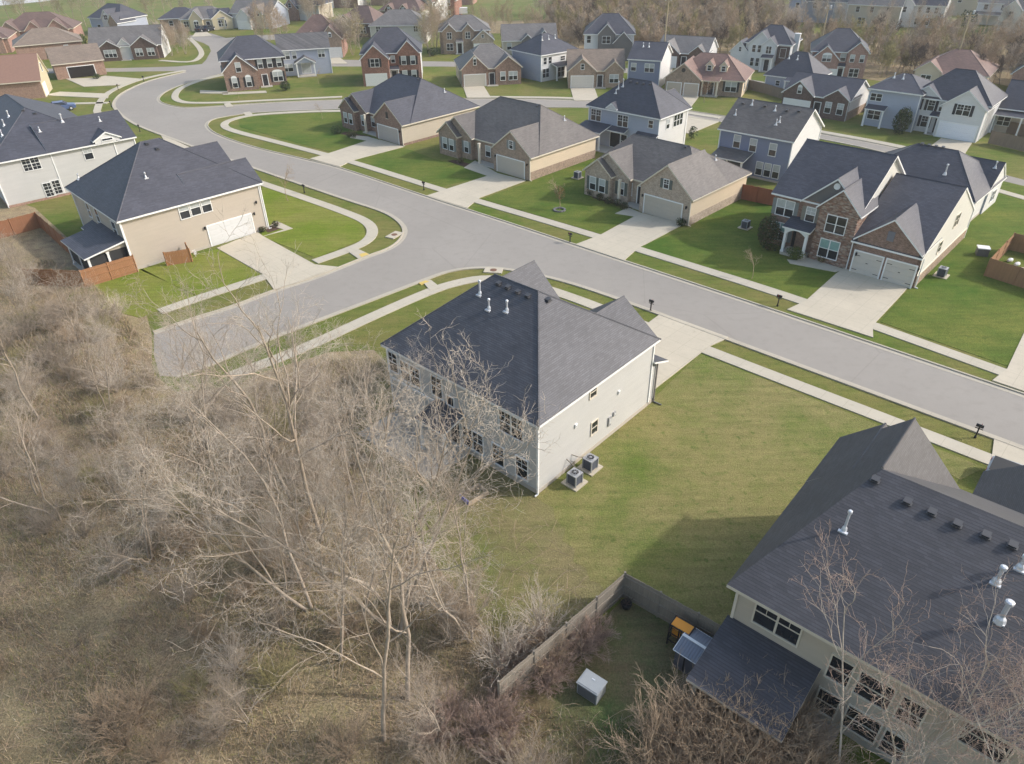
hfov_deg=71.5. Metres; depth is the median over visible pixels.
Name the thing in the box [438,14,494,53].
house
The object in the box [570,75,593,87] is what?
garage door
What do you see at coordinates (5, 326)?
bare tree
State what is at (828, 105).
window
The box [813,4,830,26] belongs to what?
bare tree
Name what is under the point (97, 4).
bare tree
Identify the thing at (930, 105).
window
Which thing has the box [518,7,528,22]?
bare tree
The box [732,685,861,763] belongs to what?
bare shrub
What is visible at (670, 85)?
garage door
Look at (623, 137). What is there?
window
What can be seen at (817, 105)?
front door
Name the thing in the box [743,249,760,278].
sapling
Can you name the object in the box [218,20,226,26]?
window
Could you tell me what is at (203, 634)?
bare shrub
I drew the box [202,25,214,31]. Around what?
parked car
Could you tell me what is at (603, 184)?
window
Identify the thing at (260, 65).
window
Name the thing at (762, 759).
bare shrub
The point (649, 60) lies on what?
house
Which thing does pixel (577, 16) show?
woods
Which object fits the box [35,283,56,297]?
bare shrub
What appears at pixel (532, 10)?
bare tree
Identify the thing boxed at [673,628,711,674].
garden shed
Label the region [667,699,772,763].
bare shrub
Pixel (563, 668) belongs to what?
bare shrub
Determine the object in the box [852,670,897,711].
window
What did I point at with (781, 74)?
house
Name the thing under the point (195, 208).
window
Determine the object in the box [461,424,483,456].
window
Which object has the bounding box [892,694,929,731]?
window
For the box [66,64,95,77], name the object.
garage door
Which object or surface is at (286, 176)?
sapling
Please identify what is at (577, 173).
air conditioner
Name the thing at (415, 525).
bare tree
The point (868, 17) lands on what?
bare tree
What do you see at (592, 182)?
window
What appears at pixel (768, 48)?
window
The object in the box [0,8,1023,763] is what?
ground
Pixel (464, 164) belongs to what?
flower bed
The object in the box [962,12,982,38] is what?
bare tree
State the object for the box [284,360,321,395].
bare shrub
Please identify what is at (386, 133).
garage door
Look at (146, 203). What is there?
house
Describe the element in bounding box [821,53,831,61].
window
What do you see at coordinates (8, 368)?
bare shrub
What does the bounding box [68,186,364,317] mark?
lawn corner
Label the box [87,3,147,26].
house
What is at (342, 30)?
bare tree
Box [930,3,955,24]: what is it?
bare tree
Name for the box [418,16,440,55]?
bare tree
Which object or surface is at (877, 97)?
window
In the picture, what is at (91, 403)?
bare shrub
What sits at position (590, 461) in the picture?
air conditioner
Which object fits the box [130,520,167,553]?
bare shrub
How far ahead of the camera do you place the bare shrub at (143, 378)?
53.08 m
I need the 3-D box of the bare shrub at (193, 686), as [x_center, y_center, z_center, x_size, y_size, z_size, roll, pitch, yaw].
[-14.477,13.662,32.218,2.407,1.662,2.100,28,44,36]
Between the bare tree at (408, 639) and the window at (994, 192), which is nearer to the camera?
the bare tree at (408, 639)
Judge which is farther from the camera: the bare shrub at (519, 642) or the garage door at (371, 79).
the garage door at (371, 79)
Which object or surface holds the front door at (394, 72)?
in the house at (385, 53)
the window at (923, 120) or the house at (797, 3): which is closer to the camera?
the window at (923, 120)
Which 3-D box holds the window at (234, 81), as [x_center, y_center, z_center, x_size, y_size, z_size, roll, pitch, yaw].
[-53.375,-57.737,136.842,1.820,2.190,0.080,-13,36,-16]
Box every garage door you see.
[42,81,48,95]
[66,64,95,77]
[206,213,255,246]
[237,21,250,29]
[329,47,342,57]
[365,73,386,85]
[377,123,399,144]
[464,73,485,86]
[496,154,524,178]
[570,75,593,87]
[642,193,682,221]
[666,81,681,94]
[670,56,676,67]
[683,83,698,96]
[783,97,810,107]
[829,69,837,75]
[849,249,884,278]
[880,258,917,288]
[935,121,978,142]
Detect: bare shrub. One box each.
[0,306,40,337]
[0,318,17,356]
[0,343,54,398]
[0,353,25,378]
[0,424,16,449]
[0,434,20,477]
[0,645,10,678]
[2,261,45,288]
[4,409,72,452]
[6,497,62,541]
[7,344,30,362]
[11,331,66,364]
[13,305,43,324]
[19,296,74,333]
[23,324,84,364]
[29,294,79,317]
[31,292,63,324]
[31,422,79,464]
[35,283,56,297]
[45,312,99,345]
[46,504,100,538]
[50,346,81,380]
[61,358,95,381]
[61,678,129,744]
[62,284,122,328]
[71,397,136,441]
[71,699,164,763]
[73,534,143,583]
[74,364,105,392]
[75,460,110,484]
[76,383,120,419]
[78,284,108,312]
[78,308,119,336]
[83,351,141,395]
[86,288,131,319]
[92,669,171,748]
[104,386,137,407]
[110,420,164,473]
[123,719,187,763]
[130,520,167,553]
[132,355,163,385]
[151,505,216,562]
[155,387,201,423]
[158,551,209,605]
[159,475,214,526]
[165,663,215,712]
[170,608,220,647]
[173,688,246,761]
[182,613,258,677]
[190,425,226,447]
[194,377,227,402]
[199,389,246,425]
[212,413,257,461]
[216,567,264,606]
[221,518,300,586]
[229,390,261,416]
[234,446,289,492]
[242,642,309,707]
[246,429,281,456]
[254,593,306,645]
[260,395,309,434]
[260,443,326,483]
[261,533,337,601]
[262,412,299,439]
[270,507,323,545]
[277,458,344,506]
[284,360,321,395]
[300,700,388,763]
[305,400,339,426]
[310,396,333,414]
[319,602,372,644]
[382,557,451,612]
[385,704,446,761]
[405,705,466,763]
[409,727,487,763]
[415,581,478,658]
[420,676,474,729]
[426,542,510,643]
[448,598,550,686]
[449,695,508,754]
[466,677,524,741]
[471,714,564,763]
[471,720,532,763]
[477,694,532,748]
[480,664,540,713]
[485,630,533,672]
[499,569,579,646]
[499,623,537,663]
[506,735,570,763]
[512,612,587,688]
[525,652,573,702]
[530,612,572,656]
[540,643,586,688]
[560,614,618,666]
[564,602,621,655]
[586,677,722,763]
[616,728,698,763]
[623,690,725,763]
[626,646,761,762]
[634,706,762,763]
[647,733,739,763]
[649,669,772,763]
[657,676,755,761]
[660,693,801,763]
[660,721,751,763]
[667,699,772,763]
[667,717,789,763]
[671,671,799,763]
[673,658,808,762]
[686,685,761,753]
[690,683,827,763]
[696,654,831,763]
[705,670,857,763]
[707,703,855,763]
[712,667,845,763]
[712,717,830,763]
[730,749,817,763]
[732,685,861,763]
[742,726,855,763]
[747,724,854,763]
[775,748,852,763]
[780,696,857,763]
[788,716,875,763]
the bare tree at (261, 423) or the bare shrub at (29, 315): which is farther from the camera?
the bare shrub at (29, 315)
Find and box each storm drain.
[385,231,402,238]
[483,267,503,273]
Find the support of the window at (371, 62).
in the house at (385, 53)
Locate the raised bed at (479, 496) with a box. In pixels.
[459,483,488,505]
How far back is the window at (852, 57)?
133.91 m
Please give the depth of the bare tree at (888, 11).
185.29 m
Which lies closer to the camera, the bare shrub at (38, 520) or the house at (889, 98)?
the bare shrub at (38, 520)
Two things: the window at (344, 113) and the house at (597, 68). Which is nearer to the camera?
the window at (344, 113)
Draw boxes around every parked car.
[51,100,75,109]
[194,25,202,31]
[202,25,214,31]
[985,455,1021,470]
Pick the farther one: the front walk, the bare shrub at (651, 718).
the front walk
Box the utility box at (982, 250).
[975,245,990,256]
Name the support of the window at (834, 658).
in the house at (890, 502)
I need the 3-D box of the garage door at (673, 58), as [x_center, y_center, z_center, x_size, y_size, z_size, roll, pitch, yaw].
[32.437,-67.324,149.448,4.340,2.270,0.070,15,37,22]
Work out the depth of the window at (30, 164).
85.70 m
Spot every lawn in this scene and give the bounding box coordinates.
[352,372,603,646]
[536,354,983,624]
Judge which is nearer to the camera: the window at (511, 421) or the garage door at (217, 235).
the window at (511, 421)
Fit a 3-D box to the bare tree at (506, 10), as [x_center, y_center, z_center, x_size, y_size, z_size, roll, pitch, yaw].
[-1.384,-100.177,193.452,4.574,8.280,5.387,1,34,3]
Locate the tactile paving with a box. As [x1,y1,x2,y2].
[359,253,428,284]
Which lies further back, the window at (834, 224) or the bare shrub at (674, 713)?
the window at (834, 224)
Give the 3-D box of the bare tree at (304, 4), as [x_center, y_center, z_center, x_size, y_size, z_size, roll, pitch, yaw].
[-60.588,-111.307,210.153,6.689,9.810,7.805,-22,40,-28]
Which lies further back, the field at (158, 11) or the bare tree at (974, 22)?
the field at (158, 11)
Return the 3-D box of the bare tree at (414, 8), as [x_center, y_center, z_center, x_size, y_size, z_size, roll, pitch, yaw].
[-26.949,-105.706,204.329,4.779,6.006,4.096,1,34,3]
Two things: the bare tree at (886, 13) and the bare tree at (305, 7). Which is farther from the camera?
the bare tree at (305, 7)
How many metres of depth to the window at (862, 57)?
133.44 m
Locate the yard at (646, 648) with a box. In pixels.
[506,603,690,763]
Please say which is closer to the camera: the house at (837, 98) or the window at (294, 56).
the house at (837, 98)
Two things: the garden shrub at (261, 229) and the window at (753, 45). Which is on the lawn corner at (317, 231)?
the garden shrub at (261, 229)
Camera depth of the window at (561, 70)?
142.34 m
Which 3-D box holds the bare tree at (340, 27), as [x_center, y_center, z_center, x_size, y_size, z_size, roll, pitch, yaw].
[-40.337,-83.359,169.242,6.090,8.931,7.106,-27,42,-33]
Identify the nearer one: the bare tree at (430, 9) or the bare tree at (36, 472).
the bare tree at (36, 472)
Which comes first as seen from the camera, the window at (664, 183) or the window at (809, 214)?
the window at (809, 214)
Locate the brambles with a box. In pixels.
[0,281,674,763]
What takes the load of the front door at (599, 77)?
in the house at (597, 68)
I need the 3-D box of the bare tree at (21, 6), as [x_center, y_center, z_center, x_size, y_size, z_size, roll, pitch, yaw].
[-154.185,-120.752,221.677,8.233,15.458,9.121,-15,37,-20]
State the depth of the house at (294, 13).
217.97 m
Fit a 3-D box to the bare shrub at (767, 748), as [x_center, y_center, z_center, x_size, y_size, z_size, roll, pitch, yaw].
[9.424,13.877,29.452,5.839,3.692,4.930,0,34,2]
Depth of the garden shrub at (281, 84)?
136.95 m
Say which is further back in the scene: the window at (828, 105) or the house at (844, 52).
the house at (844, 52)
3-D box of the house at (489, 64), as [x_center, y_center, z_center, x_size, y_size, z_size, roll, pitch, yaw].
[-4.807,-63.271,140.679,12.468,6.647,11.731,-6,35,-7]
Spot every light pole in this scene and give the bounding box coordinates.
[664,0,671,41]
[822,5,831,35]
[959,10,974,49]
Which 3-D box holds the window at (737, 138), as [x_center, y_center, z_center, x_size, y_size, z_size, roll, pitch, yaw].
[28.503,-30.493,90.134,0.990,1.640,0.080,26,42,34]
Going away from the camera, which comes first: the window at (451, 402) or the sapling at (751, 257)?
the window at (451, 402)
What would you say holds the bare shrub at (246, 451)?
on the brush field at (38, 244)
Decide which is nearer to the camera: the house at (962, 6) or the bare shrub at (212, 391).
the bare shrub at (212, 391)
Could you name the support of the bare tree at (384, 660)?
on the brush field at (38, 244)
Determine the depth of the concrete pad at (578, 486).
43.73 m
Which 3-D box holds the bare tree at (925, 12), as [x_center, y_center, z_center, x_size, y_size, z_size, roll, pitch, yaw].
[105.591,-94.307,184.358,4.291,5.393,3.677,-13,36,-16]
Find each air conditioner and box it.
[566,467,582,487]
[574,170,581,177]
[582,452,598,472]
[740,219,750,228]
[936,265,948,277]
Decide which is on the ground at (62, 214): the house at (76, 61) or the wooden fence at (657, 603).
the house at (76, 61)
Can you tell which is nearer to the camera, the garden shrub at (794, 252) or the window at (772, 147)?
the garden shrub at (794, 252)
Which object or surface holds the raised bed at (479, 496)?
on the back lawn at (533, 507)
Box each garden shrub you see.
[79,33,87,43]
[259,226,266,231]
[271,221,278,227]
[279,80,290,90]
[330,126,341,133]
[346,130,356,137]
[427,47,437,55]
[596,193,603,200]
[603,197,612,203]
[612,198,621,205]
[620,202,628,209]
[675,218,686,225]
[688,126,697,138]
[757,215,783,250]
[786,246,805,259]
[892,107,912,134]
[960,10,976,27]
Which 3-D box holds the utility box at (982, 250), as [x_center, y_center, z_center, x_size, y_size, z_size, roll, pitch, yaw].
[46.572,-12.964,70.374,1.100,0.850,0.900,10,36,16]
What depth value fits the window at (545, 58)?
138.67 m
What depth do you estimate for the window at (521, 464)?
43.15 m
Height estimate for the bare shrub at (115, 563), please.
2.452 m
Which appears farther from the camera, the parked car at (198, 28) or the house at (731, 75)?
the parked car at (198, 28)
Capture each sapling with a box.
[272,164,293,200]
[549,177,565,208]
[701,76,716,97]
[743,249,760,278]
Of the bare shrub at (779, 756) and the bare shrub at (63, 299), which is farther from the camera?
the bare shrub at (63, 299)
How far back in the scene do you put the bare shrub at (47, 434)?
47.58 m
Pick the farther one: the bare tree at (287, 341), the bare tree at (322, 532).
the bare tree at (287, 341)
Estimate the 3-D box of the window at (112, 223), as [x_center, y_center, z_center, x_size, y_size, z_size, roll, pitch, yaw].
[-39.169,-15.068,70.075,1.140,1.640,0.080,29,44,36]
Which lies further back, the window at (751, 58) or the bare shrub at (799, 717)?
the window at (751, 58)
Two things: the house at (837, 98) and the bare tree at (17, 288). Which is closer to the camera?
the bare tree at (17, 288)
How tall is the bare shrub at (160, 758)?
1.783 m
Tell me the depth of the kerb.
66.28 m
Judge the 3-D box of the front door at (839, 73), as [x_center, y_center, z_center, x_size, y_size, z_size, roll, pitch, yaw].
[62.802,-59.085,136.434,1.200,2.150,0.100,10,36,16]
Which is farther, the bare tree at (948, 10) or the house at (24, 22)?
the house at (24, 22)
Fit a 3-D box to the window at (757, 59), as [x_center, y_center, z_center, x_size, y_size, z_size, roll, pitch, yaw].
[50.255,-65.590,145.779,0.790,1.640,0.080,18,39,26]
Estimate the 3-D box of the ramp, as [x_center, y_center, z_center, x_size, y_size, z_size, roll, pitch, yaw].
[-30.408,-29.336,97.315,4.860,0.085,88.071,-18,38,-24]
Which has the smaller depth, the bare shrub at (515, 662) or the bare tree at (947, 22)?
the bare shrub at (515, 662)
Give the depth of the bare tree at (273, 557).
32.96 m
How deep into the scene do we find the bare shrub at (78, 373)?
53.54 m
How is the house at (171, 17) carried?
on the ground at (62, 214)
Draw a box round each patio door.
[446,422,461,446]
[609,131,620,147]
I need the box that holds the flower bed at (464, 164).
[266,132,836,266]
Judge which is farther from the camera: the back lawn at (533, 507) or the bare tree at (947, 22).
the bare tree at (947, 22)
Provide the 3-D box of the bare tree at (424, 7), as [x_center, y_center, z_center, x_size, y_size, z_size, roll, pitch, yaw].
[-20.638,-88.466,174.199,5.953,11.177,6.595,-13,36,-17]
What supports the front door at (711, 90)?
in the house at (731, 75)
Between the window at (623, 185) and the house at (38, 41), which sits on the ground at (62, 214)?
the house at (38, 41)
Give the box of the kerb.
[112,71,1023,449]
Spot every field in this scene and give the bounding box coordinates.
[0,0,788,29]
[0,198,699,763]
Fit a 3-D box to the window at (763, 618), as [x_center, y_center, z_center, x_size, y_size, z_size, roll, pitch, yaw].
[11.305,10.239,30.319,2.090,1.640,0.080,25,42,33]
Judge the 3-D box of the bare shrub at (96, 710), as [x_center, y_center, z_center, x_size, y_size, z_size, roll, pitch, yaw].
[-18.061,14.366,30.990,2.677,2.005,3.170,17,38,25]
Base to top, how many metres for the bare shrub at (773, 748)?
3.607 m
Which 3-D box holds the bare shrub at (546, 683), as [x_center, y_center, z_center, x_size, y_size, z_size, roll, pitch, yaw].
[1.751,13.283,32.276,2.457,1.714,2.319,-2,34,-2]
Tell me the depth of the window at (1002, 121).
105.36 m
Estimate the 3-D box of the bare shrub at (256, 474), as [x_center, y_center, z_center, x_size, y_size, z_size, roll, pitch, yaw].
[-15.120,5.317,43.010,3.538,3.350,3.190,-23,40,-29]
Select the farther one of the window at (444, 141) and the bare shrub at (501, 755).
the window at (444, 141)
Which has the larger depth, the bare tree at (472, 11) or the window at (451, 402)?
the bare tree at (472, 11)
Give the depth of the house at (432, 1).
211.21 m
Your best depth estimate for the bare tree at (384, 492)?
30.46 m
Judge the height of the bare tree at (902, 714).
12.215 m
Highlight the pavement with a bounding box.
[75,38,1023,464]
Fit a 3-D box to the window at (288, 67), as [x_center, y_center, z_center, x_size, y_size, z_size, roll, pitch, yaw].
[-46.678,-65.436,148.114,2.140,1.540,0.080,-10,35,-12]
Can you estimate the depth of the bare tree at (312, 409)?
43.98 m
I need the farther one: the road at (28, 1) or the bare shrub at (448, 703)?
the road at (28, 1)
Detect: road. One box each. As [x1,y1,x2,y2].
[0,0,50,4]
[47,33,1023,445]
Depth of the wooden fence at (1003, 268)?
65.78 m
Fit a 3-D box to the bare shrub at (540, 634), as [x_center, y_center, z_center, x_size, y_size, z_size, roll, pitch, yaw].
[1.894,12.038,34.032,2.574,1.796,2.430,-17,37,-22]
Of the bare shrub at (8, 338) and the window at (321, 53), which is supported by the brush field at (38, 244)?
the bare shrub at (8, 338)
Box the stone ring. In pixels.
[553,207,565,212]
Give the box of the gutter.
[113,72,1023,447]
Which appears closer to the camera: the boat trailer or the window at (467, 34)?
the window at (467, 34)
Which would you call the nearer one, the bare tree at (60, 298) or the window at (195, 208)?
the bare tree at (60, 298)
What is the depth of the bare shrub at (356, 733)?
29.86 m
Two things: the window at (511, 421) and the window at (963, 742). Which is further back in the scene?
the window at (511, 421)
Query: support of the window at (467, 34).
in the house at (462, 34)
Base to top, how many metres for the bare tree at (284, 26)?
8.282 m
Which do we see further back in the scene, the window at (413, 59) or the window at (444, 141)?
the window at (413, 59)
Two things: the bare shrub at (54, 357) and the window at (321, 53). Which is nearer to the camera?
the bare shrub at (54, 357)
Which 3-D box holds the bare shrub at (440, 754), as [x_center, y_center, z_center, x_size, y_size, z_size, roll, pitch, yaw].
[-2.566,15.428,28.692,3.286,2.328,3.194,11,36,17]
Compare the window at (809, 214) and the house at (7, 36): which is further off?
the house at (7, 36)
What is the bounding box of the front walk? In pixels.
[200,90,842,271]
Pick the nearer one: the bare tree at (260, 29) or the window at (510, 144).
the window at (510, 144)
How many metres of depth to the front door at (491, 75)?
138.13 m
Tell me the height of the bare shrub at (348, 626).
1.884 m
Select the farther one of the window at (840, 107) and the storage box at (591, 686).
the window at (840, 107)
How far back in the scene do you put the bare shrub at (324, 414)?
48.19 m
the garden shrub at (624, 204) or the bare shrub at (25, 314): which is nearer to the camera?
the bare shrub at (25, 314)
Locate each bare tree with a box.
[0,228,28,274]
[0,244,35,288]
[0,262,47,316]
[0,302,15,350]
[0,304,44,418]
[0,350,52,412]
[0,375,74,494]
[0,382,61,520]
[5,0,28,15]
[14,0,31,11]
[19,258,103,342]
[31,439,95,509]
[32,292,123,420]
[42,382,199,597]
[46,0,74,18]
[50,330,331,611]
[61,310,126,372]
[69,0,90,25]
[70,275,97,312]
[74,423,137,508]
[80,346,484,648]
[89,0,105,7]
[95,257,313,500]
[97,303,275,520]
[105,291,236,451]
[110,198,407,540]
[115,309,560,671]
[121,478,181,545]
[137,0,157,21]
[144,307,270,419]
[158,20,179,55]
[164,30,177,52]
[167,379,272,523]
[172,29,187,53]
[176,21,190,45]
[178,23,188,47]
[185,645,274,739]
[187,433,328,601]
[194,308,306,476]
[196,371,318,520]
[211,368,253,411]
[218,387,356,537]
[219,421,437,622]
[220,441,506,741]
[226,419,422,660]
[245,0,265,34]
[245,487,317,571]
[248,18,264,37]
[257,0,278,40]
[259,0,284,33]
[262,15,279,39]
[264,405,367,516]
[271,9,288,33]
[275,312,408,507]
[279,310,319,381]
[280,315,467,469]
[280,373,350,457]
[285,337,499,701]
[296,0,316,17]
[297,0,312,19]
[306,0,317,15]
[310,465,390,572]
[316,0,326,15]
[317,427,498,642]
[324,4,346,36]
[330,8,360,54]
[331,12,352,51]
[340,342,383,414]
[343,4,369,50]
[348,9,362,47]
[371,630,452,761]
[412,5,422,13]
[414,10,432,49]
[417,0,437,45]
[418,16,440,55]
[421,2,440,37]
[425,0,451,51]
[430,0,454,40]
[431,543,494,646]
[467,1,478,16]
[478,7,493,27]
[490,0,501,31]
[500,0,514,23]
[505,8,515,23]
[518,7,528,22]
[521,2,534,22]
[525,4,537,22]
[528,9,544,22]
[531,0,549,17]
[783,2,803,21]
[787,519,1023,763]
[797,0,808,26]
[811,0,830,23]
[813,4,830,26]
[832,0,849,20]
[837,555,1023,763]
[865,1,875,29]
[876,8,891,24]
[881,4,896,23]
[885,0,901,29]
[903,8,914,27]
[910,0,927,24]
[912,9,927,24]
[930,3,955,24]
[943,0,958,27]
[946,15,962,36]
[960,618,1023,763]
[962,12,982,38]
[980,0,997,33]
[1001,1,1018,31]
[1006,13,1022,32]
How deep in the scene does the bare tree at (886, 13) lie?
178.70 m
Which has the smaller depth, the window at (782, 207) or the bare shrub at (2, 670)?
the bare shrub at (2, 670)
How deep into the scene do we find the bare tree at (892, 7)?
181.87 m
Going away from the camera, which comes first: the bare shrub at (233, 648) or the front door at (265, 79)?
the bare shrub at (233, 648)
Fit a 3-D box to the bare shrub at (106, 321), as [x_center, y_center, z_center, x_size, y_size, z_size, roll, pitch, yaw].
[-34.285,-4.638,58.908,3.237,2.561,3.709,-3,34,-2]
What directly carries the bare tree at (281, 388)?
on the brush field at (38, 244)
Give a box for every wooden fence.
[0,212,69,253]
[22,254,138,287]
[162,242,192,265]
[497,571,720,705]
[741,184,774,204]
[748,80,783,98]
[983,232,1023,287]
[988,130,1023,151]
[1006,121,1023,136]
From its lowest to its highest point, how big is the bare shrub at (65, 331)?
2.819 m
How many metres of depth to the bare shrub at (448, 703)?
31.42 m
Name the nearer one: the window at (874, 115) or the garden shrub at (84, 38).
the window at (874, 115)
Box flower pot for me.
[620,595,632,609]
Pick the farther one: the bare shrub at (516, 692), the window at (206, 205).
the window at (206, 205)
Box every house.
[0,26,16,53]
[0,53,52,98]
[0,94,136,207]
[2,11,84,36]
[12,27,82,59]
[45,43,106,79]
[60,138,271,280]
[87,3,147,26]
[88,24,170,61]
[157,7,190,29]
[178,6,225,30]
[207,8,233,29]
[217,35,286,91]
[228,0,289,29]
[274,31,332,77]
[284,0,333,20]
[296,14,347,57]
[332,0,366,7]
[338,73,479,145]
[342,5,382,36]
[358,260,668,496]
[359,27,422,85]
[368,9,430,42]
[370,0,390,4]
[378,0,429,17]
[423,0,448,19]
[436,96,599,180]
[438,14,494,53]
[448,0,461,16]
[454,43,522,86]
[462,0,476,4]
[500,23,557,53]
[509,33,578,81]
[566,48,625,88]
[579,78,691,152]
[582,133,751,226]
[583,13,635,60]
[627,41,672,86]
[660,34,718,67]
[663,52,754,97]
[686,417,1023,763]
[711,97,824,182]
[729,24,802,72]
[763,51,832,88]
[767,138,974,288]
[781,71,869,121]
[788,0,836,22]
[810,28,870,78]
[831,0,848,22]
[845,0,904,27]
[861,73,930,131]
[885,142,1007,220]
[900,0,951,27]
[913,48,999,82]
[914,68,1007,142]
[949,0,977,15]
[972,0,1005,25]
[988,79,1023,135]
[997,0,1023,33]
[1010,65,1023,79]
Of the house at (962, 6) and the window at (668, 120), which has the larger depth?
the house at (962, 6)
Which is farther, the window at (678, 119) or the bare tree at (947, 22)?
the bare tree at (947, 22)
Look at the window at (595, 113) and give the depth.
102.15 m
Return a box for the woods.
[544,0,1023,82]
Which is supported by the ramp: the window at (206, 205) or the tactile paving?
the tactile paving
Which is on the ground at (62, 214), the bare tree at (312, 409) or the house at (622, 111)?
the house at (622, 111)
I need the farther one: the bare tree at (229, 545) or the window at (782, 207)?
the window at (782, 207)
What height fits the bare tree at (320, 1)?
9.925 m
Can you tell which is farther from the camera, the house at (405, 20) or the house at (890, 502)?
the house at (405, 20)
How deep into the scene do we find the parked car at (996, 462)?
43.30 m
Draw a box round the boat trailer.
[459,7,467,14]
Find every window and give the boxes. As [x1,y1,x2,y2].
[20,157,42,171]
[42,182,55,196]
[49,179,63,194]
[82,147,94,159]
[84,202,92,218]
[93,208,100,222]
[101,137,112,141]
[103,50,117,57]
[110,220,118,234]
[135,48,143,55]
[146,48,155,55]
[177,205,191,219]
[189,202,201,216]
[193,20,198,27]
[200,199,212,213]
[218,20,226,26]
[229,76,240,87]
[234,62,241,72]
[243,75,254,86]
[255,59,265,68]
[264,59,274,67]
[270,69,285,81]
[274,58,283,66]
[283,52,289,59]
[284,64,293,71]
[291,51,296,58]
[301,63,311,73]
[317,50,324,57]
[343,112,347,122]
[348,113,352,124]
[368,58,381,66]
[370,116,374,126]
[386,350,398,374]
[390,55,394,62]
[399,56,408,64]
[399,358,421,389]
[400,70,409,75]
[408,56,417,64]
[409,70,418,76]
[430,373,443,400]
[440,136,448,149]
[445,394,454,407]
[446,43,452,50]
[447,32,451,38]
[449,139,455,151]
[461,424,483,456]
[462,140,470,153]
[465,32,469,38]
[485,145,490,157]
[491,442,504,468]
[498,408,523,443]
[500,71,505,80]
[507,43,511,49]
[507,140,514,149]
[509,71,517,79]
[515,454,528,481]
[542,68,548,77]
[543,57,546,64]
[558,66,564,76]
[587,35,590,42]
[587,175,598,190]
[589,387,597,399]
[590,108,601,121]
[590,418,598,436]
[598,178,607,193]
[602,36,610,43]
[609,74,618,82]
[615,181,627,196]
[617,114,628,127]
[620,134,626,142]
[631,63,636,70]
[644,63,654,72]
[648,120,653,128]
[660,178,672,189]
[666,118,670,129]
[673,112,683,127]
[722,81,739,91]
[732,134,741,148]
[748,138,757,152]
[749,57,753,65]
[750,603,802,647]
[751,44,755,51]
[754,161,763,175]
[755,58,759,66]
[757,45,761,52]
[763,163,771,177]
[765,46,771,53]
[767,221,791,242]
[768,143,777,156]
[771,164,780,179]
[771,197,799,217]
[797,85,802,93]
[800,206,819,222]
[812,686,841,720]
[816,238,840,260]
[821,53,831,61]
[823,101,831,113]
[823,653,855,689]
[824,214,847,235]
[835,103,844,115]
[839,703,883,745]
[840,54,846,61]
[848,68,858,77]
[849,55,854,61]
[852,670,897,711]
[857,17,865,23]
[859,55,864,62]
[866,110,880,119]
[869,92,882,101]
[875,728,911,762]
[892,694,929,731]
[916,115,931,127]
[921,74,931,79]
[923,99,938,110]
[936,239,943,254]
[952,103,974,116]
[952,211,961,228]
[955,722,1015,763]
[989,188,996,202]
[995,116,1011,126]
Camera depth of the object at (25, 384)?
49.86 m
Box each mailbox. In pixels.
[649,299,653,310]
[776,294,782,305]
[973,423,983,437]
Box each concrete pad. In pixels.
[561,479,587,491]
[577,464,602,476]
[932,271,949,279]
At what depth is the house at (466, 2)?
244.45 m
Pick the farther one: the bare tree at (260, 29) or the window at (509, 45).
the bare tree at (260, 29)
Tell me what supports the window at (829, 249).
in the house at (883, 216)
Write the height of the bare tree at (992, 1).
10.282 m
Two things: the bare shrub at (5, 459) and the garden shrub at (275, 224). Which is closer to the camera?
the bare shrub at (5, 459)
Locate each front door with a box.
[261,74,269,85]
[391,70,396,75]
[457,43,462,52]
[489,72,494,84]
[596,75,602,86]
[636,186,640,203]
[680,56,686,64]
[707,82,714,94]
[762,59,769,70]
[813,101,821,113]
[837,68,842,75]
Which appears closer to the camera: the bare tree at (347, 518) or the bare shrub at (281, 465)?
the bare tree at (347, 518)
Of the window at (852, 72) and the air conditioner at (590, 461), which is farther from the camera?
the window at (852, 72)
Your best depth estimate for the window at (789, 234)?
72.15 m
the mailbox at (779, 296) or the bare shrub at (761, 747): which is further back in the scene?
the mailbox at (779, 296)
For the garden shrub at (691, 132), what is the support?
on the ground at (62, 214)
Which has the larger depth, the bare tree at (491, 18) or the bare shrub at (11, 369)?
the bare tree at (491, 18)
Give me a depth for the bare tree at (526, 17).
181.43 m
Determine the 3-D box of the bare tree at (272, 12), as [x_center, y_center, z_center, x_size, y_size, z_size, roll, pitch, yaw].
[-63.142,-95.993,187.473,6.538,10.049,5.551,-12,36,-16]
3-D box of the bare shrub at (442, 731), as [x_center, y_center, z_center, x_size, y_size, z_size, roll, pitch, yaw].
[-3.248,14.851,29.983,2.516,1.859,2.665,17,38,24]
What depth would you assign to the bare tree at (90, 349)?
47.41 m
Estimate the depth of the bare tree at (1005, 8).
176.30 m
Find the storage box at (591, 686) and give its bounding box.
[576,668,607,704]
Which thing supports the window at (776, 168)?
in the house at (762, 140)
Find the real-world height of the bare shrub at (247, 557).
2.840 m
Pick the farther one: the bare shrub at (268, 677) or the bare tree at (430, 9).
the bare tree at (430, 9)
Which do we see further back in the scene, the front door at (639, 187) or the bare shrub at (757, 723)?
the front door at (639, 187)
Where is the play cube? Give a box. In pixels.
[666,615,695,644]
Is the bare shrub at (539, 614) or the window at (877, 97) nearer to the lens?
the bare shrub at (539, 614)
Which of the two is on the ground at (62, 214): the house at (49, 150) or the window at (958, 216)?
the house at (49, 150)
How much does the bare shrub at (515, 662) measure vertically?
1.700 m
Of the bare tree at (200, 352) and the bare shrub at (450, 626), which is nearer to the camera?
the bare shrub at (450, 626)

